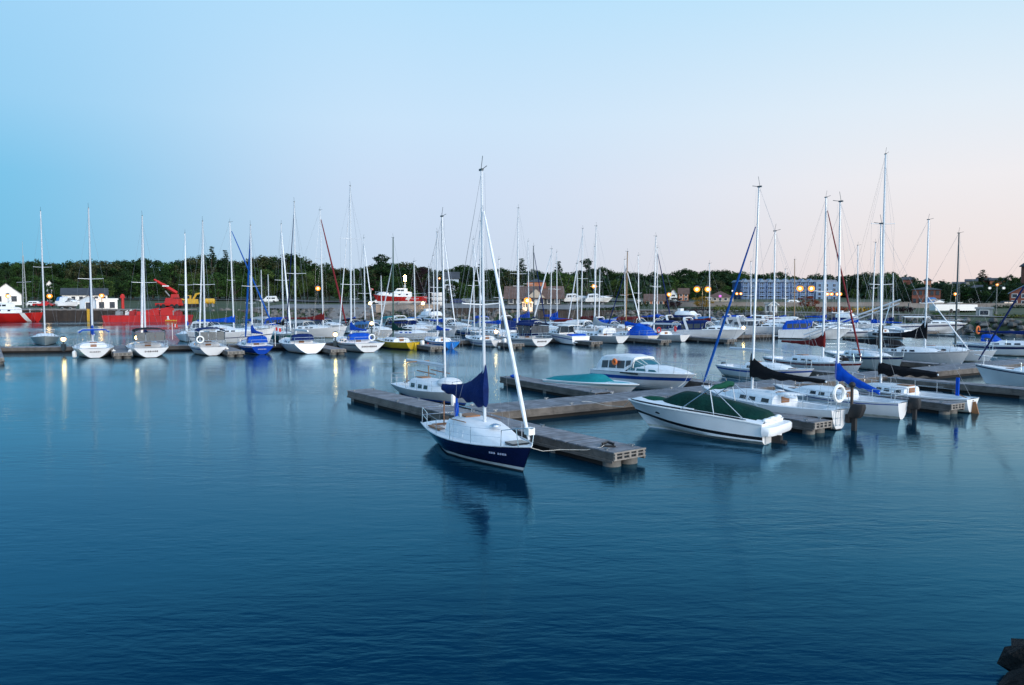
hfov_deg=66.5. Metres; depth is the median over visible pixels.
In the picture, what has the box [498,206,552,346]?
sailboat
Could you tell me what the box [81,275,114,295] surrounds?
broadleaf tree
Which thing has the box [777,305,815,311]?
hedge
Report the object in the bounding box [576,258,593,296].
pine tree
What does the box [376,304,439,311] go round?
retaining wall
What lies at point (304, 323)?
cabin cruiser
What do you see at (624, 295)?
sailboat
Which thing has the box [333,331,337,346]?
dock lamp
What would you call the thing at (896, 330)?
motorboat
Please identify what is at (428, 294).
broadleaf tree
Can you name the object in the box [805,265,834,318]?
sailboat
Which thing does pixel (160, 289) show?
broadleaf tree
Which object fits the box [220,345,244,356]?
dock
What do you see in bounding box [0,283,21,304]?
house
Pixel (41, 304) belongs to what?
parked pickup
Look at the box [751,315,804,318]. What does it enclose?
motorboat
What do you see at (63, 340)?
dock lamp
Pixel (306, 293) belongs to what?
broadleaf tree
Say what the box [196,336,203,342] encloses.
life ring
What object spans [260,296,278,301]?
parked van
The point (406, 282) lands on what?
broadleaf tree
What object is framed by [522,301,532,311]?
lit kiosk
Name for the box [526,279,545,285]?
house
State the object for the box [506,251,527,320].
sailboat
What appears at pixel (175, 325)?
flag
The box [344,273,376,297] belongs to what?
broadleaf tree
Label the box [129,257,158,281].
broadleaf tree
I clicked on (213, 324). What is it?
cabin cruiser
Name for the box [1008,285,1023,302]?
house
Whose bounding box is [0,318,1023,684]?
water
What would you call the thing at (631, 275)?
broadleaf tree
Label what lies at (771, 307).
hut
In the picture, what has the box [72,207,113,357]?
sailboat
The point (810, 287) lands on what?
street lamp
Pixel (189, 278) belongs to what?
broadleaf tree
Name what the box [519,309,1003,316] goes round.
waterfront path
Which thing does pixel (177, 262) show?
broadleaf tree
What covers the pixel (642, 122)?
sky
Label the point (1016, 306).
hedge
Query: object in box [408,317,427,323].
cabin cruiser
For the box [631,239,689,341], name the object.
sailboat
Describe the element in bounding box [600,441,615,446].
coiled rope
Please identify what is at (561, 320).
cabin cruiser
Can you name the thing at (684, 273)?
broadleaf tree
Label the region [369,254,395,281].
pine tree
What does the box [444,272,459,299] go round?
house
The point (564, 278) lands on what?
broadleaf tree
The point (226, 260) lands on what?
spruce tree
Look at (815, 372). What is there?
dock
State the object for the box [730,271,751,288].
broadleaf tree
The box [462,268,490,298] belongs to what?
broadleaf tree
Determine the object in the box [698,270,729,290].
broadleaf tree
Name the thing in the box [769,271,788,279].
broadleaf tree
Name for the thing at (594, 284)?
sailboat
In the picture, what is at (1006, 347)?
sailboat
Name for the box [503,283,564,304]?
building
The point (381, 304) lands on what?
sailboat
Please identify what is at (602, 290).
broadleaf tree
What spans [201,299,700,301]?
road
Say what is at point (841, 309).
hedge
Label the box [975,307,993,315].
utility shed
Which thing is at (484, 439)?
sailboat
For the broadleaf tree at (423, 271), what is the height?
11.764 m
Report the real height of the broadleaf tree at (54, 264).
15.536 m
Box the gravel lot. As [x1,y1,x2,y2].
[254,303,623,309]
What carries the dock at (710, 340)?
on the water
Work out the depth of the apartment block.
358.97 m
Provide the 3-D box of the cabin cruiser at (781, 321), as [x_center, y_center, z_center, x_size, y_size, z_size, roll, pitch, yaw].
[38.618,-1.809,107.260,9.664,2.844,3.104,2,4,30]
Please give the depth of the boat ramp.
191.91 m
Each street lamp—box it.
[47,293,51,304]
[524,296,530,310]
[694,285,710,308]
[797,284,814,309]
[988,285,1004,313]
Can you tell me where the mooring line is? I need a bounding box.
[532,445,603,450]
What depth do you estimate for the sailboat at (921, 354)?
66.05 m
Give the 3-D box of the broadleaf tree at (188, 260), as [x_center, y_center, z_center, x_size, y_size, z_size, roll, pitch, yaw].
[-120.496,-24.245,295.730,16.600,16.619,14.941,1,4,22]
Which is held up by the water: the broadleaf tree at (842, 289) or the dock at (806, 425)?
the dock at (806, 425)
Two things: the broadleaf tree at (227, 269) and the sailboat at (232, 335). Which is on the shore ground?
the broadleaf tree at (227, 269)
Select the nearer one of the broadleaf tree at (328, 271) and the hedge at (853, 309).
the hedge at (853, 309)
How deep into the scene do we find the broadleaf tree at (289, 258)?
284.06 m
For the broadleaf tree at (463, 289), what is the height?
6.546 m
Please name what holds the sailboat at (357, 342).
on the water
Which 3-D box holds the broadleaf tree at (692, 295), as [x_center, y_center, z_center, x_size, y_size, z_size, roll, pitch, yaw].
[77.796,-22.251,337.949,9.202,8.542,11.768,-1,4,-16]
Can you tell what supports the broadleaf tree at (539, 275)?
on the shore ground
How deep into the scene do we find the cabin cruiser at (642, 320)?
113.78 m
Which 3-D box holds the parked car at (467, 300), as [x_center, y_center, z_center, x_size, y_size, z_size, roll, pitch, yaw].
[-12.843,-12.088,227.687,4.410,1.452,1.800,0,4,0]
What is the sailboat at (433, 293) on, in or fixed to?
on the water
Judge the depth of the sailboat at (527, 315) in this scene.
128.54 m
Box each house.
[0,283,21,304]
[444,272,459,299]
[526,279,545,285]
[670,289,677,300]
[678,288,689,300]
[707,291,733,301]
[902,277,914,288]
[923,278,931,286]
[964,279,977,284]
[989,278,1004,284]
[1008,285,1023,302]
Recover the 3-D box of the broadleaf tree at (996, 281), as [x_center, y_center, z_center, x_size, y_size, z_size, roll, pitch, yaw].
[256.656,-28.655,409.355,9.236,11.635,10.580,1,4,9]
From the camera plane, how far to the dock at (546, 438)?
29.82 m
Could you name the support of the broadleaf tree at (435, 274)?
on the shore ground
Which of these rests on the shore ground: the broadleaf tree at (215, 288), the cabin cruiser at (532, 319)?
the broadleaf tree at (215, 288)
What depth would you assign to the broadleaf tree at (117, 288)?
260.26 m
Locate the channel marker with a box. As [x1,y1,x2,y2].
[120,294,124,308]
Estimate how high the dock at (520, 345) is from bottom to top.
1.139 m
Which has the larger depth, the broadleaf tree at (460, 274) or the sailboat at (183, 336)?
the broadleaf tree at (460, 274)
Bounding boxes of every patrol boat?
[0,289,42,321]
[373,275,426,303]
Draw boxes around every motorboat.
[418,309,457,324]
[542,373,638,392]
[549,324,589,344]
[628,381,791,444]
[672,308,719,320]
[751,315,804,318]
[831,311,885,328]
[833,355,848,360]
[873,327,911,331]
[891,316,966,333]
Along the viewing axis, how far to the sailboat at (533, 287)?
117.92 m
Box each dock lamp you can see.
[60,336,66,351]
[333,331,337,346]
[370,321,373,338]
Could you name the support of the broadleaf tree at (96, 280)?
on the shore ground
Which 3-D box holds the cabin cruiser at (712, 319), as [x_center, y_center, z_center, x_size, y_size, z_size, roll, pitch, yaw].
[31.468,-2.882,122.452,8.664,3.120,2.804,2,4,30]
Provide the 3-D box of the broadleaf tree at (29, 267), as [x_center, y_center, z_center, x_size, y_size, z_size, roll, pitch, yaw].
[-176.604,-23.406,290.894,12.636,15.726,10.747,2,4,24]
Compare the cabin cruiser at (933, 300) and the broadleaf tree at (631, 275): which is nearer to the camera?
the cabin cruiser at (933, 300)
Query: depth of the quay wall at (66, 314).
172.01 m
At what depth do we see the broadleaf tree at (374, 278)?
282.69 m
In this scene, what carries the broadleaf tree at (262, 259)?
on the shore ground
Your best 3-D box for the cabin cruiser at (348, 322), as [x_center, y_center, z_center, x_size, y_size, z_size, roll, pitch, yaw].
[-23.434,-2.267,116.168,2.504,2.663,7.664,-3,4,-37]
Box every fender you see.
[72,350,76,357]
[451,394,454,404]
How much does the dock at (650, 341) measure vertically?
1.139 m
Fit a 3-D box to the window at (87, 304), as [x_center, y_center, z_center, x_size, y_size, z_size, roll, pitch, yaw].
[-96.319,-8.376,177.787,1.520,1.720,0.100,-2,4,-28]
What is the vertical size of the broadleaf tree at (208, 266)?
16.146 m
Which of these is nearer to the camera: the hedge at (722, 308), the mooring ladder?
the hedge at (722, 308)
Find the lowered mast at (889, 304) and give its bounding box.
[803,299,900,350]
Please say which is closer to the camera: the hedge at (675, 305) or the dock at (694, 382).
the dock at (694, 382)
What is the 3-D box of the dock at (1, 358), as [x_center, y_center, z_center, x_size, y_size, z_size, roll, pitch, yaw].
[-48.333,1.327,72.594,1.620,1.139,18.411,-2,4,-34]
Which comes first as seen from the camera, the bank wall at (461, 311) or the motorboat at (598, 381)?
the motorboat at (598, 381)
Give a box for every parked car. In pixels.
[26,301,40,306]
[450,299,465,302]
[462,299,475,302]
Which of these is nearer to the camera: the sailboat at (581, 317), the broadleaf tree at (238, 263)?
the sailboat at (581, 317)
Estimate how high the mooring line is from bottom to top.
0.437 m
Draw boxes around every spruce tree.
[205,246,218,297]
[218,250,233,298]
[511,258,526,285]
[552,261,565,283]
[977,270,988,287]
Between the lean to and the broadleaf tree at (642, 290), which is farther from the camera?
the broadleaf tree at (642, 290)
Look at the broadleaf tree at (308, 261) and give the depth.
308.67 m
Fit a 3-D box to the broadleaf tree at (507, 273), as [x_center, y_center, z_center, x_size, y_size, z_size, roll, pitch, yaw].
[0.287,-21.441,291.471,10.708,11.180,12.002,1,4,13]
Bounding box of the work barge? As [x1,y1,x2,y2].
[102,307,192,321]
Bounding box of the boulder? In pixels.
[997,638,1023,684]
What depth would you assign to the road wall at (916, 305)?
179.58 m
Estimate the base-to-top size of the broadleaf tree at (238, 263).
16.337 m
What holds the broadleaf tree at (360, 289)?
on the shore ground
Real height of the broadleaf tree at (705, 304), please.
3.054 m
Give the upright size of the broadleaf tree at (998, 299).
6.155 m
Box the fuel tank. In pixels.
[205,298,214,306]
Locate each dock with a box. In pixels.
[0,343,227,352]
[0,348,4,363]
[110,346,132,358]
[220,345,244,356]
[229,330,939,349]
[319,345,346,354]
[347,388,645,466]
[416,344,442,351]
[462,358,1023,420]
[497,342,523,348]
[500,375,613,396]
[547,337,602,346]
[624,337,670,344]
[664,396,832,434]
[684,378,724,386]
[686,336,736,343]
[744,364,834,375]
[800,384,964,414]
[887,376,1023,398]
[900,360,948,367]
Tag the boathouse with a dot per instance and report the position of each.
(84, 302)
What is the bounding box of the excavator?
[181,293,199,306]
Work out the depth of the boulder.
11.86 m
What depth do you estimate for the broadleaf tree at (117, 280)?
266.75 m
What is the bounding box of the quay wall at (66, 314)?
[22,309,196,320]
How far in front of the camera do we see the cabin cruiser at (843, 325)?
114.38 m
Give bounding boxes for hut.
[768,302,778,312]
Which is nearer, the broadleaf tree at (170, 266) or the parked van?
the parked van
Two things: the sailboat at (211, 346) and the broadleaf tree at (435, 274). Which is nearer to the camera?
the sailboat at (211, 346)
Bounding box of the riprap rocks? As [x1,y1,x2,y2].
[211,307,1023,336]
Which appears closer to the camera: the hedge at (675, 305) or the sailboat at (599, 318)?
the sailboat at (599, 318)
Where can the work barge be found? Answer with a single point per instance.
(169, 314)
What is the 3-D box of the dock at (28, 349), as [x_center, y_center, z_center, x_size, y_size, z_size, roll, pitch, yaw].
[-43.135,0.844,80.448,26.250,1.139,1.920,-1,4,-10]
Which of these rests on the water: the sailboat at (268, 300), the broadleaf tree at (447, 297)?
the sailboat at (268, 300)
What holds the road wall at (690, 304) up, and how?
on the shore ground
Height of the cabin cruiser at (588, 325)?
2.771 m
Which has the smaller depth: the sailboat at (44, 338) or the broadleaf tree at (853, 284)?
the sailboat at (44, 338)
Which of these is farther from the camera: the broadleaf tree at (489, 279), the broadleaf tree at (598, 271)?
the broadleaf tree at (598, 271)
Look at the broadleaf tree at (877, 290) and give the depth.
347.80 m
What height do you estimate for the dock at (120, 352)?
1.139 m
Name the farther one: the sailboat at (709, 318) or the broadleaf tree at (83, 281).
the broadleaf tree at (83, 281)
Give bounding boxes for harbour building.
[60,288,108,303]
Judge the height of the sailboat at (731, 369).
11.037 m
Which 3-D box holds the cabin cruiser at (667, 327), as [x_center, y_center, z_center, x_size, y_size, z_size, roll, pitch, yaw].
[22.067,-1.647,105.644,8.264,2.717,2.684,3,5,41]
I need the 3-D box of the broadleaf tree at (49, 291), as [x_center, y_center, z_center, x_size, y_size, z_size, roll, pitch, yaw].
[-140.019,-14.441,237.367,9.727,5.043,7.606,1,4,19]
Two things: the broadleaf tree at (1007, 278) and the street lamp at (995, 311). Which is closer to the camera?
the street lamp at (995, 311)
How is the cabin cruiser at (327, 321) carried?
on the water
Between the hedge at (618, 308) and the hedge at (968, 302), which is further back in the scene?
the hedge at (968, 302)
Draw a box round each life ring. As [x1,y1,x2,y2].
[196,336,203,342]
[832,384,845,402]
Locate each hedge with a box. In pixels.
[574,307,635,309]
[633,301,650,307]
[662,301,681,309]
[684,307,715,311]
[713,304,740,311]
[738,306,763,312]
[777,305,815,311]
[814,306,848,311]
[848,307,876,312]
[875,306,915,312]
[944,300,989,302]
[992,304,1023,307]
[1007,314,1023,317]
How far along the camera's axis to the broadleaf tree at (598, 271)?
414.26 m
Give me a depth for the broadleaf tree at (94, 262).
304.01 m
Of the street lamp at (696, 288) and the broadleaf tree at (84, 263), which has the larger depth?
the broadleaf tree at (84, 263)
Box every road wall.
[680,302,910,306]
[908,303,1023,307]
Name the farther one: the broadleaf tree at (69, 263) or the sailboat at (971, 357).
the broadleaf tree at (69, 263)
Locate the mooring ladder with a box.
[87,309,89,320]
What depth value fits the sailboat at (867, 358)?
60.02 m
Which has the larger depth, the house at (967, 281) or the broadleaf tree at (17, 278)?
the house at (967, 281)
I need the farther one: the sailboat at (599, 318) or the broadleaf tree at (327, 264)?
the broadleaf tree at (327, 264)
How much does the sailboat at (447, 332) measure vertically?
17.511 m
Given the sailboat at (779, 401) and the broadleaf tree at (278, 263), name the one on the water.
the sailboat at (779, 401)
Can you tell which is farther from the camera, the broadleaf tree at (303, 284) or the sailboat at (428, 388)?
the broadleaf tree at (303, 284)
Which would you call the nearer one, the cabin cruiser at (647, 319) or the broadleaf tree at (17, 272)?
the cabin cruiser at (647, 319)
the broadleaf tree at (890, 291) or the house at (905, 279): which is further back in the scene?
the house at (905, 279)
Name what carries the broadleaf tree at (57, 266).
on the shore ground
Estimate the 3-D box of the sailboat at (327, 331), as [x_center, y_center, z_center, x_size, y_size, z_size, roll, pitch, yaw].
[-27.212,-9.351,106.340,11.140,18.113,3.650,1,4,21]
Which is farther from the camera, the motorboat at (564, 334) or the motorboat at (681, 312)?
the motorboat at (681, 312)
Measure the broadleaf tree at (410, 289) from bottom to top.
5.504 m
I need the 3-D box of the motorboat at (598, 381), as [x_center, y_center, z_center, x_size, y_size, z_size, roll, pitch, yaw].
[4.634,2.586,46.035,2.254,1.586,7.118,-3,5,-43]
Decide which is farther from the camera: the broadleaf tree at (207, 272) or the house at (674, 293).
the house at (674, 293)
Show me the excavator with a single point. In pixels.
(191, 302)
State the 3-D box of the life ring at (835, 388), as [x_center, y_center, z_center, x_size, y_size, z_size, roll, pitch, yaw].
[13.977,2.185,33.387,0.830,0.809,0.130,-2,4,-32]
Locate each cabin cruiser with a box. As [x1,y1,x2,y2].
[57,297,78,308]
[188,321,232,330]
[247,316,270,326]
[263,317,288,330]
[288,320,327,328]
[311,318,344,326]
[342,318,359,333]
[352,321,391,338]
[379,316,397,324]
[384,320,429,331]
[394,315,435,329]
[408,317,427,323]
[431,318,471,333]
[470,316,492,326]
[490,320,518,331]
[500,315,520,321]
[518,320,559,337]
[520,318,549,323]
[553,319,571,326]
[562,293,586,304]
[566,320,614,331]
[585,294,612,304]
[590,354,696,389]
[596,317,632,331]
[616,316,652,326]
[643,317,680,321]
[651,320,678,331]
[663,315,715,322]
[672,317,747,338]
[693,314,719,324]
[719,314,745,324]
[730,315,783,333]
[766,319,830,324]
[774,320,851,338]
[777,316,800,319]
[803,318,856,327]
[924,297,944,302]
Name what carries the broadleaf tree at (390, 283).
on the shore ground
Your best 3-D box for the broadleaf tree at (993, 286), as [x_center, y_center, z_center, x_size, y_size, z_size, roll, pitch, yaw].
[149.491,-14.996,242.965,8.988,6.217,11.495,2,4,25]
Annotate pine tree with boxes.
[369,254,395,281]
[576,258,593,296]
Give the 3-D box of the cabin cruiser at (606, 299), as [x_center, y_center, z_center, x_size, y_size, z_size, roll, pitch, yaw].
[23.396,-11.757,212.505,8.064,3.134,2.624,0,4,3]
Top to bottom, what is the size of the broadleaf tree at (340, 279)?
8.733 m
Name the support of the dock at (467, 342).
on the water
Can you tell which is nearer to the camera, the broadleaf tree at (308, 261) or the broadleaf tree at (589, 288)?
the broadleaf tree at (308, 261)
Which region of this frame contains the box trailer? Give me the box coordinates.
[929,304,977,312]
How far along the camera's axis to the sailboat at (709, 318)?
113.27 m
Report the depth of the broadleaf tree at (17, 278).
258.17 m
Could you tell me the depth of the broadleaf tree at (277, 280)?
272.89 m
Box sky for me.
[0,0,1023,283]
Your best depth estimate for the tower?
239.00 m
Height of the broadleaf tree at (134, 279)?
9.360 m
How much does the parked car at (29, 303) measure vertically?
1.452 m
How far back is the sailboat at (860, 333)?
106.54 m
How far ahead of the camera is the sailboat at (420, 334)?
100.72 m
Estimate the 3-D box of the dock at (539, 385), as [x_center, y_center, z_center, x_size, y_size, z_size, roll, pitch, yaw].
[2.409,2.919,46.743,1.420,1.134,9.871,-2,4,-32]
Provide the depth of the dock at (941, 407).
38.43 m
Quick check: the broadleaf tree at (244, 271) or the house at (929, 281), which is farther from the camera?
the house at (929, 281)
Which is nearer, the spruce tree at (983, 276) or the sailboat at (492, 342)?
the sailboat at (492, 342)
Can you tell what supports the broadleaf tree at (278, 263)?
on the shore ground
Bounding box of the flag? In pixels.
[172,324,177,339]
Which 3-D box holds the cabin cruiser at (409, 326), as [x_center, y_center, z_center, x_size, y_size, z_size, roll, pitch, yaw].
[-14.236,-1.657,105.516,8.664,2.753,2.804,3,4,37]
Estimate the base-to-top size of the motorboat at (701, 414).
2.668 m
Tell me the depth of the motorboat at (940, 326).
116.86 m
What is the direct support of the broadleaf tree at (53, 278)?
on the shore ground
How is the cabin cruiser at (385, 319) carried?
on the water
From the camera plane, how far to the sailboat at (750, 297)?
120.37 m
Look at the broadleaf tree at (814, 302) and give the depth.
184.18 m
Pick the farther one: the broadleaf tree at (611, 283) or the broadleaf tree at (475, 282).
the broadleaf tree at (611, 283)
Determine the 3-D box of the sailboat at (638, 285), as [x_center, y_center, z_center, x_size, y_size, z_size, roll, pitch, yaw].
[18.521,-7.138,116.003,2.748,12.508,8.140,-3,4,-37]
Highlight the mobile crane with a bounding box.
[154,279,182,307]
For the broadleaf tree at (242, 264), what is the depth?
289.69 m
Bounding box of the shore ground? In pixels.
[15,284,1023,335]
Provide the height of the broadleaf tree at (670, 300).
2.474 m
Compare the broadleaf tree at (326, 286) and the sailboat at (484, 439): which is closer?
the sailboat at (484, 439)
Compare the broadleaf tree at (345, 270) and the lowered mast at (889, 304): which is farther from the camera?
the broadleaf tree at (345, 270)
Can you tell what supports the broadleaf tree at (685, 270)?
on the shore ground
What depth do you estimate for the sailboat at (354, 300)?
120.36 m
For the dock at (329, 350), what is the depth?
76.22 m
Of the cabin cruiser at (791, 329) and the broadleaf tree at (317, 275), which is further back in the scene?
the broadleaf tree at (317, 275)
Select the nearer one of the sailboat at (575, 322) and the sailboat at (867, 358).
the sailboat at (867, 358)
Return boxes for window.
[11,296,16,301]
[85,302,89,308]
[98,301,104,308]
[109,301,115,308]
[979,310,988,315]
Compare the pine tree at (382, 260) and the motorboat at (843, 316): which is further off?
the pine tree at (382, 260)
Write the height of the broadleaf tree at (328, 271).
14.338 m
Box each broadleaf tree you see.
[0,261,26,285]
[0,269,14,284]
[0,276,40,292]
[3,260,41,297]
[10,262,33,296]
[17,275,47,299]
[17,287,32,302]
[19,259,50,298]
[28,262,64,296]
[33,264,62,283]
[36,287,61,300]
[37,275,67,294]
[37,283,60,301]
[46,263,73,283]
[54,278,78,291]
[56,259,86,287]
[63,261,95,287]
[64,259,107,285]
[68,279,93,287]
[77,261,109,277]
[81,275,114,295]
[83,260,130,287]
[83,277,116,297]
[102,271,139,299]
[108,260,136,298]
[109,261,148,298]
[109,279,128,297]
[118,273,162,296]
[128,260,174,297]
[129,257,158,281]
[137,272,165,299]
[150,264,170,298]
[152,262,190,294]
[156,280,177,297]
[162,260,199,295]
[164,274,199,298]
[170,256,216,298]
[178,272,207,296]
[187,258,234,283]
[188,253,220,297]
[188,269,221,296]
[190,259,237,298]
[192,272,237,298]
[217,260,242,296]
[218,262,256,298]
[220,275,249,298]
[229,259,276,298]
[235,263,262,289]
[235,272,267,298]
[240,255,289,294]
[252,269,284,296]
[255,256,300,298]
[259,268,299,298]
[265,252,317,298]
[277,265,314,297]
[291,257,318,297]
[296,263,322,295]
[296,275,318,298]
[305,263,332,298]
[306,280,327,299]
[314,277,341,299]
[318,262,337,297]
[324,268,349,294]
[326,277,360,300]
[329,267,352,292]
[339,273,357,295]
[341,280,368,300]
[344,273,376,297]
[352,265,382,298]
[352,265,394,298]
[362,263,411,293]
[373,263,410,292]
[375,274,404,292]
[394,262,422,287]
[394,265,436,294]
[399,280,413,291]
[404,286,419,296]
[409,266,440,297]
[413,268,444,289]
[419,273,464,296]
[420,289,439,302]
[434,280,470,301]
[441,282,470,299]
[448,265,488,298]
[449,269,471,294]
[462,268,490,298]
[466,284,478,299]
[468,270,491,296]
[471,269,506,298]
[476,283,497,299]
[488,267,522,295]
[490,269,510,293]
[494,286,503,296]
[500,271,524,287]
[519,269,543,285]
[532,270,549,282]
[544,271,573,293]
[547,275,601,295]
[563,272,584,293]
[585,283,597,294]
[586,269,607,282]
[593,266,615,280]
[600,287,607,295]
[606,280,621,297]
[616,272,639,294]
[617,281,637,297]
[636,289,648,297]
[643,272,667,281]
[652,286,668,293]
[658,273,676,284]
[661,268,699,287]
[666,298,688,305]
[668,280,687,296]
[673,270,695,280]
[681,281,696,299]
[692,270,717,287]
[693,296,713,306]
[697,285,711,299]
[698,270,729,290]
[703,279,726,294]
[718,269,734,292]
[718,285,738,295]
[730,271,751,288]
[751,274,771,279]
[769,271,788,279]
[796,296,819,306]
[808,273,830,279]
[818,273,840,283]
[832,277,851,295]
[840,275,861,297]
[842,274,871,295]
[848,289,858,298]
[853,271,877,297]
[863,290,877,298]
[866,273,898,285]
[874,285,889,298]
[884,271,899,284]
[884,284,896,297]
[887,283,911,299]
[894,288,911,302]
[903,283,935,297]
[935,283,955,300]
[943,283,978,302]
[950,283,980,301]
[960,287,990,301]
[966,281,981,284]
[969,287,999,302]
[978,284,998,302]
[986,287,1009,302]
[991,277,1013,284]
[991,284,1018,302]
[997,284,1022,300]
[998,274,1017,284]
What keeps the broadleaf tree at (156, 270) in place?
on the shore ground
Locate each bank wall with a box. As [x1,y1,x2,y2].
[452,308,500,314]
[538,310,655,317]
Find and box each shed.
[95,298,117,308]
[643,294,665,303]
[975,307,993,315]
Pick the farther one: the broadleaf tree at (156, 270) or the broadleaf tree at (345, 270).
the broadleaf tree at (345, 270)
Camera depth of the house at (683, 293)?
299.73 m
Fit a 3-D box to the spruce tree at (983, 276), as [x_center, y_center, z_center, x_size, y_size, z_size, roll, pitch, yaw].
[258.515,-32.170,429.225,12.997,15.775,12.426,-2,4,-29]
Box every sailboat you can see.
[30,207,59,345]
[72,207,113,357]
[126,215,168,357]
[175,233,196,341]
[186,221,273,343]
[188,219,226,355]
[237,224,273,354]
[240,278,258,329]
[253,269,269,329]
[259,279,274,324]
[267,224,294,340]
[274,209,347,337]
[279,201,325,353]
[333,185,384,352]
[347,238,376,338]
[347,271,360,317]
[374,275,387,326]
[376,237,423,349]
[389,261,439,339]
[390,208,470,405]
[421,156,534,471]
[422,266,434,321]
[423,255,440,323]
[424,232,459,348]
[428,218,456,337]
[456,238,486,335]
[465,218,506,346]
[470,259,515,338]
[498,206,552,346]
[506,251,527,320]
[516,246,541,320]
[521,244,545,322]
[535,248,570,323]
[542,263,601,336]
[545,252,565,323]
[568,228,597,319]
[574,225,628,343]
[582,246,604,317]
[588,270,620,321]
[605,249,658,338]
[606,259,639,319]
[622,253,652,314]
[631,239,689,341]
[641,247,670,317]
[686,261,728,324]
[700,176,865,430]
[715,226,815,379]
[733,261,766,317]
[762,193,861,372]
[766,268,794,316]
[773,196,920,419]
[777,259,807,316]
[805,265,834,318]
[817,251,878,337]
[824,147,904,370]
[844,215,978,413]
[850,239,908,338]
[853,217,971,363]
[861,270,916,329]
[900,228,996,361]
[952,252,1023,356]
[974,286,1023,386]
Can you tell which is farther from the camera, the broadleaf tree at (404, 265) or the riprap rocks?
the broadleaf tree at (404, 265)
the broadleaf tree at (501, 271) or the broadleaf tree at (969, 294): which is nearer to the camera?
the broadleaf tree at (969, 294)
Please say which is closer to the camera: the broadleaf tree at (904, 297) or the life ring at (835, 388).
the life ring at (835, 388)
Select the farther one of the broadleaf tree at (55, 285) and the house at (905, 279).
the house at (905, 279)
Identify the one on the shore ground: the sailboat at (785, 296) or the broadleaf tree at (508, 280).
the broadleaf tree at (508, 280)
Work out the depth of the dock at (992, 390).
46.26 m
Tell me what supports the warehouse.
on the shore ground
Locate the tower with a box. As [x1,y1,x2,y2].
[1019,263,1023,284]
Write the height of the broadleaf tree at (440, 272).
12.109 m
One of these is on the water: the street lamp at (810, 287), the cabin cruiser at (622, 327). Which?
the cabin cruiser at (622, 327)
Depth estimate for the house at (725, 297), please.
285.02 m
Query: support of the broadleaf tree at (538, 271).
on the shore ground
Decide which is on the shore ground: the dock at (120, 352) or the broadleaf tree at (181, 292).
the broadleaf tree at (181, 292)
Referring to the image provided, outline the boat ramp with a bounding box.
[330,307,379,318]
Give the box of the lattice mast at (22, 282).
[16,243,30,307]
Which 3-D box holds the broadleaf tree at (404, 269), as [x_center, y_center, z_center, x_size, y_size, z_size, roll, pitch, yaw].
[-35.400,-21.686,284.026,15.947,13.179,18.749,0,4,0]
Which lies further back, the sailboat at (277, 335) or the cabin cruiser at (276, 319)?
the cabin cruiser at (276, 319)
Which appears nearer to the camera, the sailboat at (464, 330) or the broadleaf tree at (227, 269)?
the sailboat at (464, 330)
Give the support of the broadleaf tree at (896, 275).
on the shore ground
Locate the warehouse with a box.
[911,287,941,302]
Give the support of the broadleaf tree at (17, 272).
on the shore ground
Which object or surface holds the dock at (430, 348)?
on the water
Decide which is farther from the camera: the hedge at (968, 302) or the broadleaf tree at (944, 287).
the broadleaf tree at (944, 287)
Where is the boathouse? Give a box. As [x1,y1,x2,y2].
[77,295,95,308]
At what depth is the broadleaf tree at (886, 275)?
409.69 m
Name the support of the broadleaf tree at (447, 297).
on the shore ground
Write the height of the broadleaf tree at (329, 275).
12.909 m
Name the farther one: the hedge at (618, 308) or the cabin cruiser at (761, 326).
the hedge at (618, 308)
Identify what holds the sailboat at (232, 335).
on the water
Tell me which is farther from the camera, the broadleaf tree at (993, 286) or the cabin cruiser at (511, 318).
the broadleaf tree at (993, 286)
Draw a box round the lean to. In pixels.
[764,303,771,312]
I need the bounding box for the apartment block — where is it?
[731,279,837,298]
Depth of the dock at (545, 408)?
40.22 m
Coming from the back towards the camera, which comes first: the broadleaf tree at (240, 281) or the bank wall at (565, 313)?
the broadleaf tree at (240, 281)
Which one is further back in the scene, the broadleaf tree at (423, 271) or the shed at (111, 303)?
the broadleaf tree at (423, 271)
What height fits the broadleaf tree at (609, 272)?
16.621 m
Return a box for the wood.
[0,256,1020,298]
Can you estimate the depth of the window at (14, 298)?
215.56 m
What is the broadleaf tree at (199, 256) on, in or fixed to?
on the shore ground
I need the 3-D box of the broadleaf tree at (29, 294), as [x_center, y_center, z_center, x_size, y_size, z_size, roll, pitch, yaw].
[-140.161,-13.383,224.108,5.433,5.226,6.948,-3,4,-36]
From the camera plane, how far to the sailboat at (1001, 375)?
49.25 m
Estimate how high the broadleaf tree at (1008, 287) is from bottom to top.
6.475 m
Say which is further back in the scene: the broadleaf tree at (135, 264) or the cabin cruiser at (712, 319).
the broadleaf tree at (135, 264)
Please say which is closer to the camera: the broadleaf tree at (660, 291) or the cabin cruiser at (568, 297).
the cabin cruiser at (568, 297)
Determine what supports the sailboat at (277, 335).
on the water
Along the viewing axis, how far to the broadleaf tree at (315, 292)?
271.27 m
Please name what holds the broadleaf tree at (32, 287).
on the shore ground
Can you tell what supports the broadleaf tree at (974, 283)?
on the shore ground
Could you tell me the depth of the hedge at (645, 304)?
189.74 m
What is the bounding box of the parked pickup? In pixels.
[32,301,55,306]
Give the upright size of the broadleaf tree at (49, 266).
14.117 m
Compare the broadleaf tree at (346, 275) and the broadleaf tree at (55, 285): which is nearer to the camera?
the broadleaf tree at (55, 285)
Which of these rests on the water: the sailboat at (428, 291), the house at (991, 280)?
the sailboat at (428, 291)
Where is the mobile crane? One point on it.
(172, 301)

